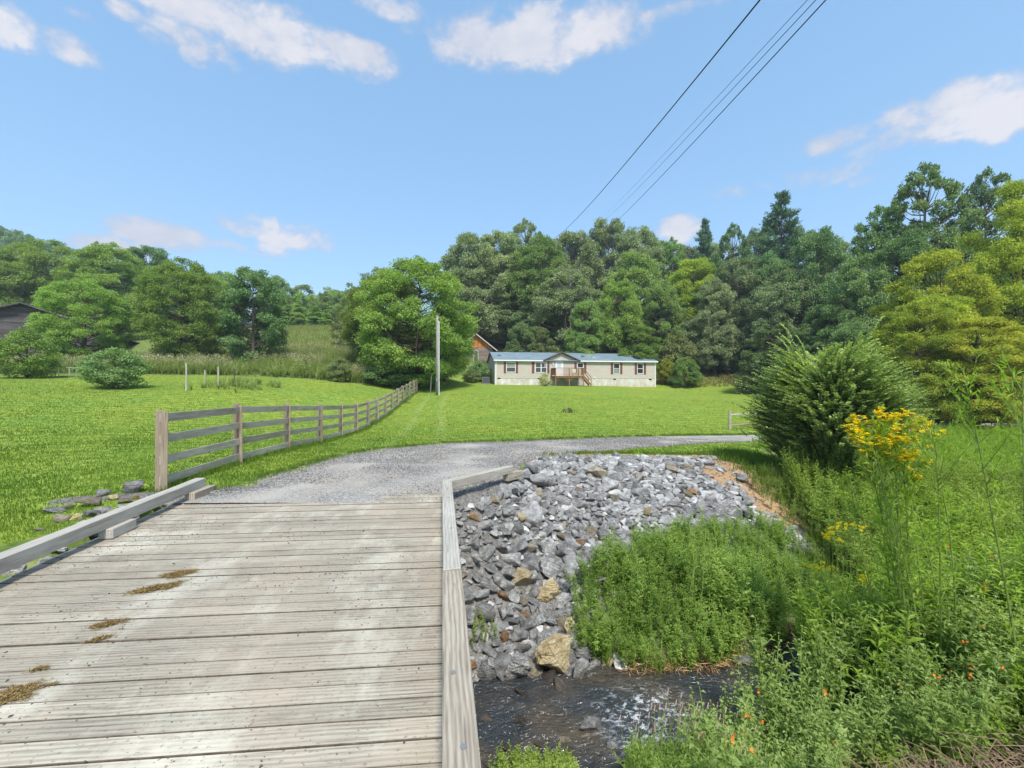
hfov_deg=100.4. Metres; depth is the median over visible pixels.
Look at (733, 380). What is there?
bank grass
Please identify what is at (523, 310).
oak tree
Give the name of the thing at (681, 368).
shrub
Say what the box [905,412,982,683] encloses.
tall weed
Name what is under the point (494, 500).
boulder
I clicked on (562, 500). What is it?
riprap stone
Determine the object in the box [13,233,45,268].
tree
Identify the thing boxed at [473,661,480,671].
riprap stone
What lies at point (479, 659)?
riprap stone
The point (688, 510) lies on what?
riprap stone
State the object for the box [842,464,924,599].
tall weed
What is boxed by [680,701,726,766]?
smartweed
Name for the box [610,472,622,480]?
riprap stone
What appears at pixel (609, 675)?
stream stone
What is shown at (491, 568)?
riprap stone
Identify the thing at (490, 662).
riprap stone
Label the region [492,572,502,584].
riprap stone
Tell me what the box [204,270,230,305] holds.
tree
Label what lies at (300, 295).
tree
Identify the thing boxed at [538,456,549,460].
riprap stone
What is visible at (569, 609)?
riprap stone
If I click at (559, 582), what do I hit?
riprap stone
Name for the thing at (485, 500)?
riprap stone
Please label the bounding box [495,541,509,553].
riprap stone
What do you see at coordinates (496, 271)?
oak tree
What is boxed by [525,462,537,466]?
riprap stone
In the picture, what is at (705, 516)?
riprap stone
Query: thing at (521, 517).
boulder
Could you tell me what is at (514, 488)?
riprap stone
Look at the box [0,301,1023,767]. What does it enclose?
ground
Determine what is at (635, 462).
riprap stone
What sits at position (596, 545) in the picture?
riprap stone
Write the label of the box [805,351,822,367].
shrub
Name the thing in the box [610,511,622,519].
riprap stone
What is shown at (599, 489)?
riprap stone
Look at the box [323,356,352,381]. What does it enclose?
shrub
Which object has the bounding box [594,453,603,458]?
riprap stone
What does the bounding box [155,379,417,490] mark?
board fence
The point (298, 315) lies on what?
tree
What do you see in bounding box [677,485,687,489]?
riprap stone
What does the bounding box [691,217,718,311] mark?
pine tree
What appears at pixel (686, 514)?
riprap stone
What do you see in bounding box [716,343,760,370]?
shrub
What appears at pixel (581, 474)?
riprap stone
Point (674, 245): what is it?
tree
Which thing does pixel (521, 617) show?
riprap stone
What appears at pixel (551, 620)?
riprap stone
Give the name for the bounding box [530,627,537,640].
riprap stone
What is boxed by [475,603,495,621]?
boulder
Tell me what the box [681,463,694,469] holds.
riprap stone
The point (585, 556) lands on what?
riprap stone
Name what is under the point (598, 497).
riprap stone
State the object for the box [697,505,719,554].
tall weed
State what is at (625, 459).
riprap stone
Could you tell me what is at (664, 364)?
shrub
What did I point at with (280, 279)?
tree
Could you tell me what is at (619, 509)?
riprap stone
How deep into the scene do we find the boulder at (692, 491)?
9.88 m
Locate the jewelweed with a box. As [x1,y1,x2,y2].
[675,537,1023,767]
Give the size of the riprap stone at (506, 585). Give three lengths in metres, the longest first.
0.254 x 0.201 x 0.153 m
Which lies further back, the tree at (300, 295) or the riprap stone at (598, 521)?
the tree at (300, 295)
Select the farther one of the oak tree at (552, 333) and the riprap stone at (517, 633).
the oak tree at (552, 333)
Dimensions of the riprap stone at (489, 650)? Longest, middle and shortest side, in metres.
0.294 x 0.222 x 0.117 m
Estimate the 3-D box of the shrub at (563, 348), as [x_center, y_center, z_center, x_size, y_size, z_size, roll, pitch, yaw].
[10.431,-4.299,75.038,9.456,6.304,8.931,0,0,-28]
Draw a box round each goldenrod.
[803,560,834,619]
[820,531,843,614]
[829,521,866,602]
[858,574,872,602]
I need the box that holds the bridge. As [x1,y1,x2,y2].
[0,465,522,767]
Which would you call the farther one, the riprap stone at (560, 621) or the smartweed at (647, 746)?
the riprap stone at (560, 621)
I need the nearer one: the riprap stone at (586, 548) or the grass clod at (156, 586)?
the grass clod at (156, 586)
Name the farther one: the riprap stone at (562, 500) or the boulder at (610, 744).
the riprap stone at (562, 500)
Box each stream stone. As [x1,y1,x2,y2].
[481,712,491,721]
[501,742,510,751]
[514,688,528,696]
[514,714,526,724]
[533,742,543,747]
[543,669,555,682]
[554,677,564,691]
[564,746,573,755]
[606,672,615,677]
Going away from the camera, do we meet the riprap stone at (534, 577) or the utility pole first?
the riprap stone at (534, 577)
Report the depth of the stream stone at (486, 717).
4.58 m
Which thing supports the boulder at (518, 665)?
in the water
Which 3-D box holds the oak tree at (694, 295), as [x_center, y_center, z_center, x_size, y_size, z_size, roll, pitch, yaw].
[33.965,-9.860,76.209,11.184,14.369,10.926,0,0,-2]
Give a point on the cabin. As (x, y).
(482, 347)
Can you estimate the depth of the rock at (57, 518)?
5.57 m
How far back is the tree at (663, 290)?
70.61 m
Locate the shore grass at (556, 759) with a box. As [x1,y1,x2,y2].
[488,740,579,767]
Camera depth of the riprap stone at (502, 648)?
5.55 m
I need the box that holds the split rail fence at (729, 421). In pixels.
[728,411,755,429]
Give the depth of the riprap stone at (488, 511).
7.03 m
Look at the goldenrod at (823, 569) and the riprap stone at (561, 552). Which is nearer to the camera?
the goldenrod at (823, 569)
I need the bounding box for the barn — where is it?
[0,302,139,356]
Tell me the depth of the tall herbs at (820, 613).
4.89 m
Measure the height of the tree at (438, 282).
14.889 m
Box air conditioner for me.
[482,377,488,383]
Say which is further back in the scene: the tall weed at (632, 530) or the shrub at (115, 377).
the shrub at (115, 377)
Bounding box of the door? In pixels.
[556,362,561,375]
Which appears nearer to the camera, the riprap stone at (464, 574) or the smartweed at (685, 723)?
the smartweed at (685, 723)
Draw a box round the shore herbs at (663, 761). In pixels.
[622,720,798,767]
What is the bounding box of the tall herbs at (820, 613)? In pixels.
[786,466,1023,715]
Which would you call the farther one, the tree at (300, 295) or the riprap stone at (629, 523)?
the tree at (300, 295)
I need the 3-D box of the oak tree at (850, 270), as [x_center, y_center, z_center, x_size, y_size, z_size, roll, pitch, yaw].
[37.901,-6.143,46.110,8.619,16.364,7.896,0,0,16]
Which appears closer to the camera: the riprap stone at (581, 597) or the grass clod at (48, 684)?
the grass clod at (48, 684)
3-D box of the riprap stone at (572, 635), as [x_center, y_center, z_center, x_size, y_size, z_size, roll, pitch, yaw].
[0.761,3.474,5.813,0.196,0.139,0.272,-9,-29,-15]
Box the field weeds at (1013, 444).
[749,419,1022,488]
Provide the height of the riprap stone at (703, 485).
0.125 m
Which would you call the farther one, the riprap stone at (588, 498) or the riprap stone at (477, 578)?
the riprap stone at (588, 498)
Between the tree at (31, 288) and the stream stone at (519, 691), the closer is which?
the stream stone at (519, 691)
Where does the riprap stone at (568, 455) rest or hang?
on the ground at (712, 397)
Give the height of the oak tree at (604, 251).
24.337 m
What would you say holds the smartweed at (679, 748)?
on the ground at (712, 397)
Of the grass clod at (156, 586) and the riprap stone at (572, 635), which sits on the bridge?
the grass clod at (156, 586)
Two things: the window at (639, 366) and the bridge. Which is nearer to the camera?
the bridge
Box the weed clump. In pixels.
[469,607,498,647]
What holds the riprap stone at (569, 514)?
on the ground at (712, 397)
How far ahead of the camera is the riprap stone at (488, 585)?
6.11 m
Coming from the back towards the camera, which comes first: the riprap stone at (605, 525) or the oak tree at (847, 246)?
the oak tree at (847, 246)
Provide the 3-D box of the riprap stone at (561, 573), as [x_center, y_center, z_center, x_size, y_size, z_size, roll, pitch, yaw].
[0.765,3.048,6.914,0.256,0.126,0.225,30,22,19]
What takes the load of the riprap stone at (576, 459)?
on the ground at (712, 397)
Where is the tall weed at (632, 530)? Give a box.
[628,517,642,621]
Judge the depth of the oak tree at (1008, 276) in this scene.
37.73 m
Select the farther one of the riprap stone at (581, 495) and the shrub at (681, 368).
the shrub at (681, 368)
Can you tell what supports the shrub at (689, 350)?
on the ground at (712, 397)
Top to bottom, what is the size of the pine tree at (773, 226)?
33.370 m
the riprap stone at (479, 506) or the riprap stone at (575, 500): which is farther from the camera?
the riprap stone at (575, 500)
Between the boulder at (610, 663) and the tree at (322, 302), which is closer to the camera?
the boulder at (610, 663)
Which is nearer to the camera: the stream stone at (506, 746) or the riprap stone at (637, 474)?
the stream stone at (506, 746)
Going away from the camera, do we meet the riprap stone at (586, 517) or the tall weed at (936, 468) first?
the tall weed at (936, 468)
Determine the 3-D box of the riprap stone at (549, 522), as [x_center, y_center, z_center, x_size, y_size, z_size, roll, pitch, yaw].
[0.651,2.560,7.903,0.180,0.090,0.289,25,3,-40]
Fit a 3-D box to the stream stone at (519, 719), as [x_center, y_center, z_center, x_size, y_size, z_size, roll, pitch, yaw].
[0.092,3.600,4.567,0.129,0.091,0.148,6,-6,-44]
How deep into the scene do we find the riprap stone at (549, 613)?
6.17 m
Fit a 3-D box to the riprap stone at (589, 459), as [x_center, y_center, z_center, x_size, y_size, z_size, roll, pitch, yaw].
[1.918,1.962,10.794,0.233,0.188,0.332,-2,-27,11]
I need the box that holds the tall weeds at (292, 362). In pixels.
[0,341,414,392]
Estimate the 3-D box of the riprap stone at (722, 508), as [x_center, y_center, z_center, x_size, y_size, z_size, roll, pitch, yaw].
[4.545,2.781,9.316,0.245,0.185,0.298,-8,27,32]
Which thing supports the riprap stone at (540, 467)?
on the ground at (712, 397)
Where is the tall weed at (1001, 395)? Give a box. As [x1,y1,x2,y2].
[975,342,1023,688]
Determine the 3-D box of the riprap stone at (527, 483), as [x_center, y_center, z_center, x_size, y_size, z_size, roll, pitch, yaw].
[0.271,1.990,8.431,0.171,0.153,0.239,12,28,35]
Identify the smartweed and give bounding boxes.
[611,703,666,767]
[634,719,660,759]
[649,691,681,761]
[664,688,696,763]
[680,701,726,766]
[695,703,756,763]
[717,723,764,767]
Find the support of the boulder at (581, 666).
on the ground at (712, 397)
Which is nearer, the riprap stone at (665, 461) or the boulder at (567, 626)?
the boulder at (567, 626)
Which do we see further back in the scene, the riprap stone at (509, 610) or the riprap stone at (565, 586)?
the riprap stone at (565, 586)
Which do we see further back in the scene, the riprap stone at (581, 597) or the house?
the house
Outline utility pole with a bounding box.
[436,316,440,394]
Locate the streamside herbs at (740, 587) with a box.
[560,502,857,673]
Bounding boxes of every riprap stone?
[462,572,467,577]
[463,586,475,603]
[465,605,475,624]
[468,628,471,642]
[469,511,479,521]
[470,536,479,549]
[470,642,477,650]
[471,552,481,562]
[471,659,476,669]
[472,575,481,582]
[472,626,480,641]
[473,503,484,509]
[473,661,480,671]
[474,529,481,537]
[474,589,489,599]
[476,655,487,663]
[477,519,493,528]
[477,643,482,653]
[479,544,495,560]
[480,496,491,504]
[480,581,498,592]
[483,505,495,516]
[483,642,496,658]
[485,563,497,573]
[486,626,498,636]
[487,657,494,669]
[488,617,498,626]
[490,526,499,536]
[490,636,500,645]
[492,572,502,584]
[493,562,502,569]
[494,485,503,500]
[494,644,507,651]
[494,652,511,672]
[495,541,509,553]
[496,619,506,632]
[496,670,504,680]
[497,604,506,618]
[498,483,511,498]
[499,578,514,590]
[500,523,512,534]
[501,552,520,565]
[501,565,514,576]
[502,508,513,515]
[504,504,515,513]
[505,607,513,616]
[505,617,518,624]
[505,642,515,653]
[508,483,519,493]
[509,546,517,552]
[509,589,519,603]
[510,626,528,641]
[512,481,524,492]
[513,520,523,533]
[514,538,528,551]
[514,644,531,652]
[516,476,524,483]
[517,614,525,621]
[519,562,528,569]
[519,597,527,605]
[520,534,530,540]
[520,619,536,631]
[521,501,542,529]
[521,553,539,570]
[522,465,537,473]
[522,472,530,480]
[524,479,531,486]
[524,542,537,552]
[524,642,537,659]
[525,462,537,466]
[525,595,538,606]
[526,494,541,504]
[527,660,543,676]
[528,587,539,597]
[530,473,549,485]
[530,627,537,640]
[531,570,537,582]
[534,613,545,624]
[535,463,543,470]
[535,487,542,497]
[536,541,544,552]
[536,637,543,645]
[537,573,544,579]
[537,631,546,639]
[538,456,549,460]
[538,602,547,611]
[538,610,546,618]
[539,462,548,468]
[540,500,549,508]
[541,508,548,514]
[541,525,552,536]
[542,493,556,503]
[543,520,553,525]
[544,477,555,486]
[544,541,554,554]
[544,626,561,637]
[545,609,553,617]
[546,553,555,560]
[546,616,556,624]
[547,506,556,514]
[552,523,564,530]
[553,458,564,461]
[553,608,571,617]
[554,600,563,608]
[555,487,564,495]
[555,549,567,555]
[555,579,563,588]
[556,495,570,505]
[556,532,565,539]
[556,541,566,549]
[556,568,563,578]
[556,592,571,605]
[556,616,565,633]
[559,581,570,592]
[560,561,578,582]
[562,549,577,563]
[563,453,573,457]
[563,510,573,518]
[563,534,580,550]
[563,632,576,643]
[565,606,576,614]
[567,457,578,461]
[567,662,575,672]
[569,583,585,601]
[569,653,575,664]
[570,496,577,504]
[570,642,583,648]
[571,530,579,537]
[574,515,581,520]
[576,468,587,473]
[576,470,586,480]
[576,491,585,500]
[576,500,588,507]
[576,539,584,546]
[576,551,589,564]
[578,523,584,530]
[580,520,588,529]
[581,545,591,552]
[582,512,590,521]
[583,457,591,462]
[585,497,595,500]
[585,526,597,538]
[585,576,611,584]
[587,466,607,477]
[589,521,599,527]
[589,594,604,605]
[590,657,601,665]
[591,494,603,500]
[591,544,599,554]
[592,517,601,524]
[593,511,605,517]
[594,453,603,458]
[594,485,602,493]
[596,530,609,539]
[597,501,605,506]
[598,522,610,530]
[601,476,618,489]
[605,517,618,523]
[606,493,618,501]
[608,506,622,514]
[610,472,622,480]
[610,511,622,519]
[613,465,623,472]
[613,530,621,535]
[617,461,632,469]
[617,494,629,503]
[619,536,632,549]
[620,456,630,462]
[621,481,632,488]
[621,530,631,535]
[622,473,631,481]
[625,520,637,528]
[630,459,638,465]
[630,484,641,497]
[635,466,643,471]
[635,472,644,479]
[636,496,645,503]
[638,465,650,473]
[642,488,649,494]
[649,500,662,510]
[651,483,663,489]
[653,525,667,533]
[658,499,666,506]
[658,515,672,524]
[662,459,677,466]
[665,463,678,472]
[667,501,681,506]
[671,457,683,462]
[674,493,684,499]
[674,507,684,513]
[676,513,685,519]
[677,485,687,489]
[680,488,692,497]
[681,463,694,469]
[683,512,691,523]
[684,468,696,476]
[686,508,696,516]
[688,503,700,511]
[690,518,701,525]
[695,513,710,521]
[696,499,704,510]
[697,484,707,487]
[703,508,719,518]
[704,495,716,503]
[707,483,716,489]
[714,492,725,499]
[714,505,725,512]
[716,500,732,507]
[722,492,733,499]
[730,501,737,508]
[733,509,742,519]
[737,472,748,482]
[738,489,747,497]
[742,497,754,505]
[742,510,754,517]
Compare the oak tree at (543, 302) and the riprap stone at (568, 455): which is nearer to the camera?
the riprap stone at (568, 455)
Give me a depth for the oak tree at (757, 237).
92.90 m
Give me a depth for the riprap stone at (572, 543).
7.39 m
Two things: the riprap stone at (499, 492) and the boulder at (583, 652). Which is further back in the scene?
the riprap stone at (499, 492)
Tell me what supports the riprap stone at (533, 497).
on the ground at (712, 397)
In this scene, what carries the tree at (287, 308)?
on the ground at (712, 397)
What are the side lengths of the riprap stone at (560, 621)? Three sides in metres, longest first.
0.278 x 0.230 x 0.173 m
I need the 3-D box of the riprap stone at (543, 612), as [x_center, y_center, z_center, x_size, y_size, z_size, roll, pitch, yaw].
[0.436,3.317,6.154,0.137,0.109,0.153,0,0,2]
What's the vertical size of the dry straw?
1.718 m
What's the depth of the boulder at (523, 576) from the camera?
6.39 m
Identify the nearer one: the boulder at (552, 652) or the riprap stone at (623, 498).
the boulder at (552, 652)
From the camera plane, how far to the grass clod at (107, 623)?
3.18 m
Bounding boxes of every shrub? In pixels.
[0,325,67,378]
[74,346,157,388]
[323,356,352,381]
[360,362,414,387]
[392,364,452,387]
[461,369,482,383]
[464,360,490,380]
[539,372,552,385]
[559,344,574,351]
[656,330,699,374]
[657,358,676,384]
[667,356,704,386]
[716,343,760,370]
[731,368,768,393]
[732,344,776,372]
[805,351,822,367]
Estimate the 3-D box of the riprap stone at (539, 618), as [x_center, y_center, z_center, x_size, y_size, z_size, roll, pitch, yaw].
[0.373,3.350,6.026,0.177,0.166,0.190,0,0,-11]
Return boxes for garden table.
[51,367,76,376]
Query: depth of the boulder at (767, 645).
5.63 m
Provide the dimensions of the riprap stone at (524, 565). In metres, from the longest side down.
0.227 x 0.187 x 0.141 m
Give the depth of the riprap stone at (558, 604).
6.29 m
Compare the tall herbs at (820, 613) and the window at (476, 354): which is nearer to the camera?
the tall herbs at (820, 613)
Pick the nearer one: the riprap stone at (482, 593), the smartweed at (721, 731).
the smartweed at (721, 731)
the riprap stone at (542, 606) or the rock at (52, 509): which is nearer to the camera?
the rock at (52, 509)
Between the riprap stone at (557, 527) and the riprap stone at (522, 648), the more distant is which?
the riprap stone at (557, 527)
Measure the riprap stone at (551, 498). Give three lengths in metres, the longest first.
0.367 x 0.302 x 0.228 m
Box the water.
[473,617,862,767]
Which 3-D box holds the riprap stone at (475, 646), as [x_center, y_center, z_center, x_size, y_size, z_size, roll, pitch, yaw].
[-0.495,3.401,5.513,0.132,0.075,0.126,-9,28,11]
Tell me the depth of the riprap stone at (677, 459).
11.62 m
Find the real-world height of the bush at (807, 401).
4.684 m
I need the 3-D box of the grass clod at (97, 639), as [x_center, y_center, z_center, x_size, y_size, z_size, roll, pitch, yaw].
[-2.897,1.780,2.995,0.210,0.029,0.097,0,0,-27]
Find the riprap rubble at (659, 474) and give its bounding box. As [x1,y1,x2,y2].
[455,454,815,680]
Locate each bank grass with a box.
[661,366,741,386]
[750,462,1017,580]
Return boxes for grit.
[0,493,438,767]
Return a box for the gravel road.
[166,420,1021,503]
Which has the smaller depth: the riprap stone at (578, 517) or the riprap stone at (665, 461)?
the riprap stone at (578, 517)
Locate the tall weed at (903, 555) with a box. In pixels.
[850,442,935,665]
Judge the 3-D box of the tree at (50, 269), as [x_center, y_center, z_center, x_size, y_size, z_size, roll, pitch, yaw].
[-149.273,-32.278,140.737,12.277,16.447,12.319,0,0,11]
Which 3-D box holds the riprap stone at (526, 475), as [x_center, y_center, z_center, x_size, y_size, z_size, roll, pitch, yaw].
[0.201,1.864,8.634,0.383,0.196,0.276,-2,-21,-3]
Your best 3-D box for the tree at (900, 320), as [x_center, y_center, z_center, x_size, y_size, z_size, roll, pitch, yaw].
[24.513,-1.008,25.949,5.292,7.996,5.162,0,0,-42]
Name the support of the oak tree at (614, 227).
on the ground at (712, 397)
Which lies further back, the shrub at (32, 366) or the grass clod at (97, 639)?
the shrub at (32, 366)
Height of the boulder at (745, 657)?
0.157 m
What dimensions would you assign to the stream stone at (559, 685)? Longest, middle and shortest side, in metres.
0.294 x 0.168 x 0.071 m
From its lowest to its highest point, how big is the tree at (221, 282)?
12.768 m
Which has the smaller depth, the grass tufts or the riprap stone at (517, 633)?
the riprap stone at (517, 633)
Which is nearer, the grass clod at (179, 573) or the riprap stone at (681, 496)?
the grass clod at (179, 573)
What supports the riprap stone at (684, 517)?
on the ground at (712, 397)
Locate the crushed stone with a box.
[456,458,789,676]
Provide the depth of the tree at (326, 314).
95.43 m
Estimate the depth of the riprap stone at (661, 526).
8.28 m
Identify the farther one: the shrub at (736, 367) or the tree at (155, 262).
the tree at (155, 262)
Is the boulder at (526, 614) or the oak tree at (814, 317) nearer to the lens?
the boulder at (526, 614)
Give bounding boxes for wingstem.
[842,403,953,659]
[873,408,941,620]
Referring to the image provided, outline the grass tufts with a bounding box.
[148,391,816,528]
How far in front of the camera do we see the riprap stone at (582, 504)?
8.42 m
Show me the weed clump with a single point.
(475, 627)
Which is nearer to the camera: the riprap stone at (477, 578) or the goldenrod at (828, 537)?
the goldenrod at (828, 537)
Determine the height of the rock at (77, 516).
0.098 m
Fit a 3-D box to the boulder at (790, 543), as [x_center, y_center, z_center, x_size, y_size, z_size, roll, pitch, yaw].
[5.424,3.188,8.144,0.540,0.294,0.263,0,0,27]
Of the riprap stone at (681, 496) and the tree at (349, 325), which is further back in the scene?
the tree at (349, 325)
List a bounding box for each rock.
[41,507,66,512]
[52,514,71,522]
[61,504,74,508]
[69,513,82,520]
[74,497,101,505]
[83,510,99,516]
[94,506,111,512]
[96,489,111,496]
[105,494,117,500]
[118,498,132,503]
[123,480,143,492]
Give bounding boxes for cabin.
[464,333,498,361]
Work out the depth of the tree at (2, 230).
188.73 m
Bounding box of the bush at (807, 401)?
[725,315,941,481]
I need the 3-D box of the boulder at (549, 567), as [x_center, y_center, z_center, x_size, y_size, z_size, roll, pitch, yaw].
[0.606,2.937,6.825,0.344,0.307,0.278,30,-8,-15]
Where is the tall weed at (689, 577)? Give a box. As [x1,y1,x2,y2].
[683,525,708,620]
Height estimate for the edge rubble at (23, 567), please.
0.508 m
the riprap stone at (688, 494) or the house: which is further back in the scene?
the house
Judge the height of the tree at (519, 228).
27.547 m
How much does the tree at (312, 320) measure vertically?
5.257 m
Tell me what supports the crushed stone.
on the ground at (712, 397)
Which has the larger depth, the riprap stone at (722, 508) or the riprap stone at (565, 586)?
the riprap stone at (722, 508)
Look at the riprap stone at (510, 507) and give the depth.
7.38 m
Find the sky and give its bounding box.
[0,0,1023,324]
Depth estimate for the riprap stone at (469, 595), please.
5.88 m
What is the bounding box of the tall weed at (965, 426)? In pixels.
[928,346,1023,676]
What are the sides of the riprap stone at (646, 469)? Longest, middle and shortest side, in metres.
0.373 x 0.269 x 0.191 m
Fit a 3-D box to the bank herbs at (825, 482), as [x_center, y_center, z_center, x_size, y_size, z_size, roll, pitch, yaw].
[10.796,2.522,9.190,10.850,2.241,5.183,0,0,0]
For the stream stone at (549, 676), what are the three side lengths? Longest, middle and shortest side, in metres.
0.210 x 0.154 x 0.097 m
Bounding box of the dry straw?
[532,454,802,676]
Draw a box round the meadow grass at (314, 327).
[164,323,501,363]
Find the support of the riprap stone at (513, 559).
on the ground at (712, 397)
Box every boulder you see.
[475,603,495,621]
[477,660,495,680]
[491,497,499,502]
[498,590,508,599]
[499,630,508,642]
[504,651,531,679]
[511,567,532,584]
[517,512,525,521]
[519,611,530,617]
[534,633,571,672]
[536,577,559,602]
[540,557,560,580]
[559,736,570,742]
[564,617,574,632]
[573,657,588,678]
[574,646,596,659]
[580,715,600,730]
[601,657,613,666]
[606,741,617,748]
[643,507,650,515]
[687,488,696,494]
[731,635,771,654]
[732,654,753,664]
[784,542,811,558]
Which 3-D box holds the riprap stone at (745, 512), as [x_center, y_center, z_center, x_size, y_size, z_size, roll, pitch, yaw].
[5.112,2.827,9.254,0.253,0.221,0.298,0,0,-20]
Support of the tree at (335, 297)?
on the ground at (712, 397)
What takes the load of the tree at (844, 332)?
on the ground at (712, 397)
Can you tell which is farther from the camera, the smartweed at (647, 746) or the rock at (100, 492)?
the rock at (100, 492)
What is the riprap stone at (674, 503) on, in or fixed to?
on the ground at (712, 397)
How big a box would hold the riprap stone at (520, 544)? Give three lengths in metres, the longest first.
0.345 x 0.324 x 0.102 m
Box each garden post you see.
[185,363,186,390]
[217,367,218,386]
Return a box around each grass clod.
[0,677,50,704]
[23,664,50,673]
[26,679,60,689]
[81,633,117,643]
[82,616,134,630]
[120,578,193,596]
[158,568,197,578]
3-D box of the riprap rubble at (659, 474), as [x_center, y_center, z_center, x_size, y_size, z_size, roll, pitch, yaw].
[2.677,2.709,9.147,7.159,1.890,8.002,0,0,0]
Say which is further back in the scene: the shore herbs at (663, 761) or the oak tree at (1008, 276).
the oak tree at (1008, 276)
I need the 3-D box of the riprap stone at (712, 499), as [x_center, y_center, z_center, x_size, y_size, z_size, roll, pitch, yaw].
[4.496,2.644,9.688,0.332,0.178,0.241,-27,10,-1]
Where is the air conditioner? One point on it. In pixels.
(485, 380)
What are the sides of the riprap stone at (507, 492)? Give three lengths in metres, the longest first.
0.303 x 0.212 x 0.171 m
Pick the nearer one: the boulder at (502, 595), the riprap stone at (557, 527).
the boulder at (502, 595)
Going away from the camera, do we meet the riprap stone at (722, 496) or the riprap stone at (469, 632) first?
the riprap stone at (469, 632)
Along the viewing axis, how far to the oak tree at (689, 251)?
98.40 m
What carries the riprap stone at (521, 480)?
on the ground at (712, 397)
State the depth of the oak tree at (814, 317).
49.72 m
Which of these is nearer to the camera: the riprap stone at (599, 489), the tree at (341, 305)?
the riprap stone at (599, 489)
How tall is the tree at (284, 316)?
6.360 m
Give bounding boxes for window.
[474,351,477,360]
[506,362,515,371]
[535,362,546,372]
[577,363,583,367]
[613,363,619,373]
[637,364,642,373]
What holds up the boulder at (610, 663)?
in the water
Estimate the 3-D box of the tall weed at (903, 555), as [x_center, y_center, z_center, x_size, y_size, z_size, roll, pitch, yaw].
[3.880,1.978,4.290,0.689,2.771,0.519,0,0,-18]
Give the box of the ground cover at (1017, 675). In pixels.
[844,547,1023,767]
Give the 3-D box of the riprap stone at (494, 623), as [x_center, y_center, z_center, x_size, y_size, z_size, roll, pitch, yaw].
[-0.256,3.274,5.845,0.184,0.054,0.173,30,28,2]
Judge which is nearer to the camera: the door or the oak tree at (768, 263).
the door
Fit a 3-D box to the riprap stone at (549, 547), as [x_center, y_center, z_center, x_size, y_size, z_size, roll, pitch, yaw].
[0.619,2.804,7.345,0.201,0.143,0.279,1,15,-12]
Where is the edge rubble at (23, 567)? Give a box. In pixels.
[1,496,147,575]
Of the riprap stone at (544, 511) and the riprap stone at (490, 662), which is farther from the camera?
the riprap stone at (544, 511)
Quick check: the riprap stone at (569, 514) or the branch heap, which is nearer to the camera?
the riprap stone at (569, 514)
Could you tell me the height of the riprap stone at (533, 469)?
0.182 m
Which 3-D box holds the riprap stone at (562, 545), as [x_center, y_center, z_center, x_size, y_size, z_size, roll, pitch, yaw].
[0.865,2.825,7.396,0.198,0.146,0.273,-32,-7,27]
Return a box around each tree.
[0,225,16,248]
[0,229,25,254]
[0,237,115,317]
[0,267,43,305]
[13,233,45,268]
[21,277,140,361]
[38,262,72,288]
[41,242,63,259]
[46,241,158,333]
[109,244,180,324]
[129,256,239,360]
[150,260,161,264]
[178,272,237,331]
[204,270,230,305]
[215,266,290,363]
[221,271,249,314]
[254,288,263,325]
[260,281,289,326]
[270,275,289,303]
[272,302,288,322]
[279,305,296,326]
[280,285,297,326]
[289,284,314,305]
[289,291,312,325]
[289,300,307,324]
[301,294,318,308]
[306,305,325,324]
[311,291,335,324]
[315,286,338,307]
[317,309,333,323]
[325,290,344,323]
[329,313,347,347]
[334,294,348,323]
[337,267,422,362]
[339,282,357,301]
[344,301,382,350]
[351,255,481,387]
[404,387,410,400]
[420,308,469,381]
[437,231,506,341]
[459,229,531,338]
[463,260,503,297]
[484,276,553,344]
[494,244,505,271]
[496,218,552,280]
[501,234,569,339]
[502,321,537,352]
[508,306,549,349]
[522,326,558,352]
[526,265,601,352]
[542,314,571,346]
[544,229,609,333]
[548,256,592,348]
[564,299,609,354]
[574,240,610,300]
[582,217,641,300]
[589,278,643,354]
[601,250,668,343]
[606,225,667,319]
[612,322,661,377]
[639,240,676,304]
[642,278,684,372]
[645,306,690,362]
[656,236,694,293]
[664,256,727,327]
[668,245,698,280]
[678,290,734,365]
[687,276,742,374]
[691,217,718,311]
[697,241,738,290]
[702,256,773,370]
[711,222,757,296]
[723,293,772,348]
[736,250,789,350]
[737,227,779,263]
[739,321,803,388]
[747,268,823,353]
[754,190,808,310]
[770,225,857,347]
[778,325,836,364]
[782,225,823,326]
[795,299,856,353]
[811,237,860,308]
[816,250,897,350]
[822,321,874,364]
[839,204,915,308]
[850,227,958,350]
[861,162,988,286]
[866,247,1023,372]
[867,300,975,425]
[876,293,1007,421]
[907,316,1023,428]
[942,166,1023,310]
[944,179,1023,363]
[951,260,1023,363]
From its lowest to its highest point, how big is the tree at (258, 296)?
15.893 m
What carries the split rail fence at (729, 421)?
on the ground at (712, 397)
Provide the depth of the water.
4.75 m
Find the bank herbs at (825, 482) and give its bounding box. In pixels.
[774,437,1023,593]
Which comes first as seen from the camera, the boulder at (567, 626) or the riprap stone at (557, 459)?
the boulder at (567, 626)
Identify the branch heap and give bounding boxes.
[561,408,576,412]
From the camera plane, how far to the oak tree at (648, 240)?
89.28 m
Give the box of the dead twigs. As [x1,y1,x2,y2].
[810,705,1023,767]
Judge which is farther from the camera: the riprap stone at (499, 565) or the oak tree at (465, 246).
the oak tree at (465, 246)
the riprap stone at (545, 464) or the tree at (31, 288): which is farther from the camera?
the tree at (31, 288)
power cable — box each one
[550,0,759,240]
[597,0,815,225]
[598,0,825,236]
[608,0,806,211]

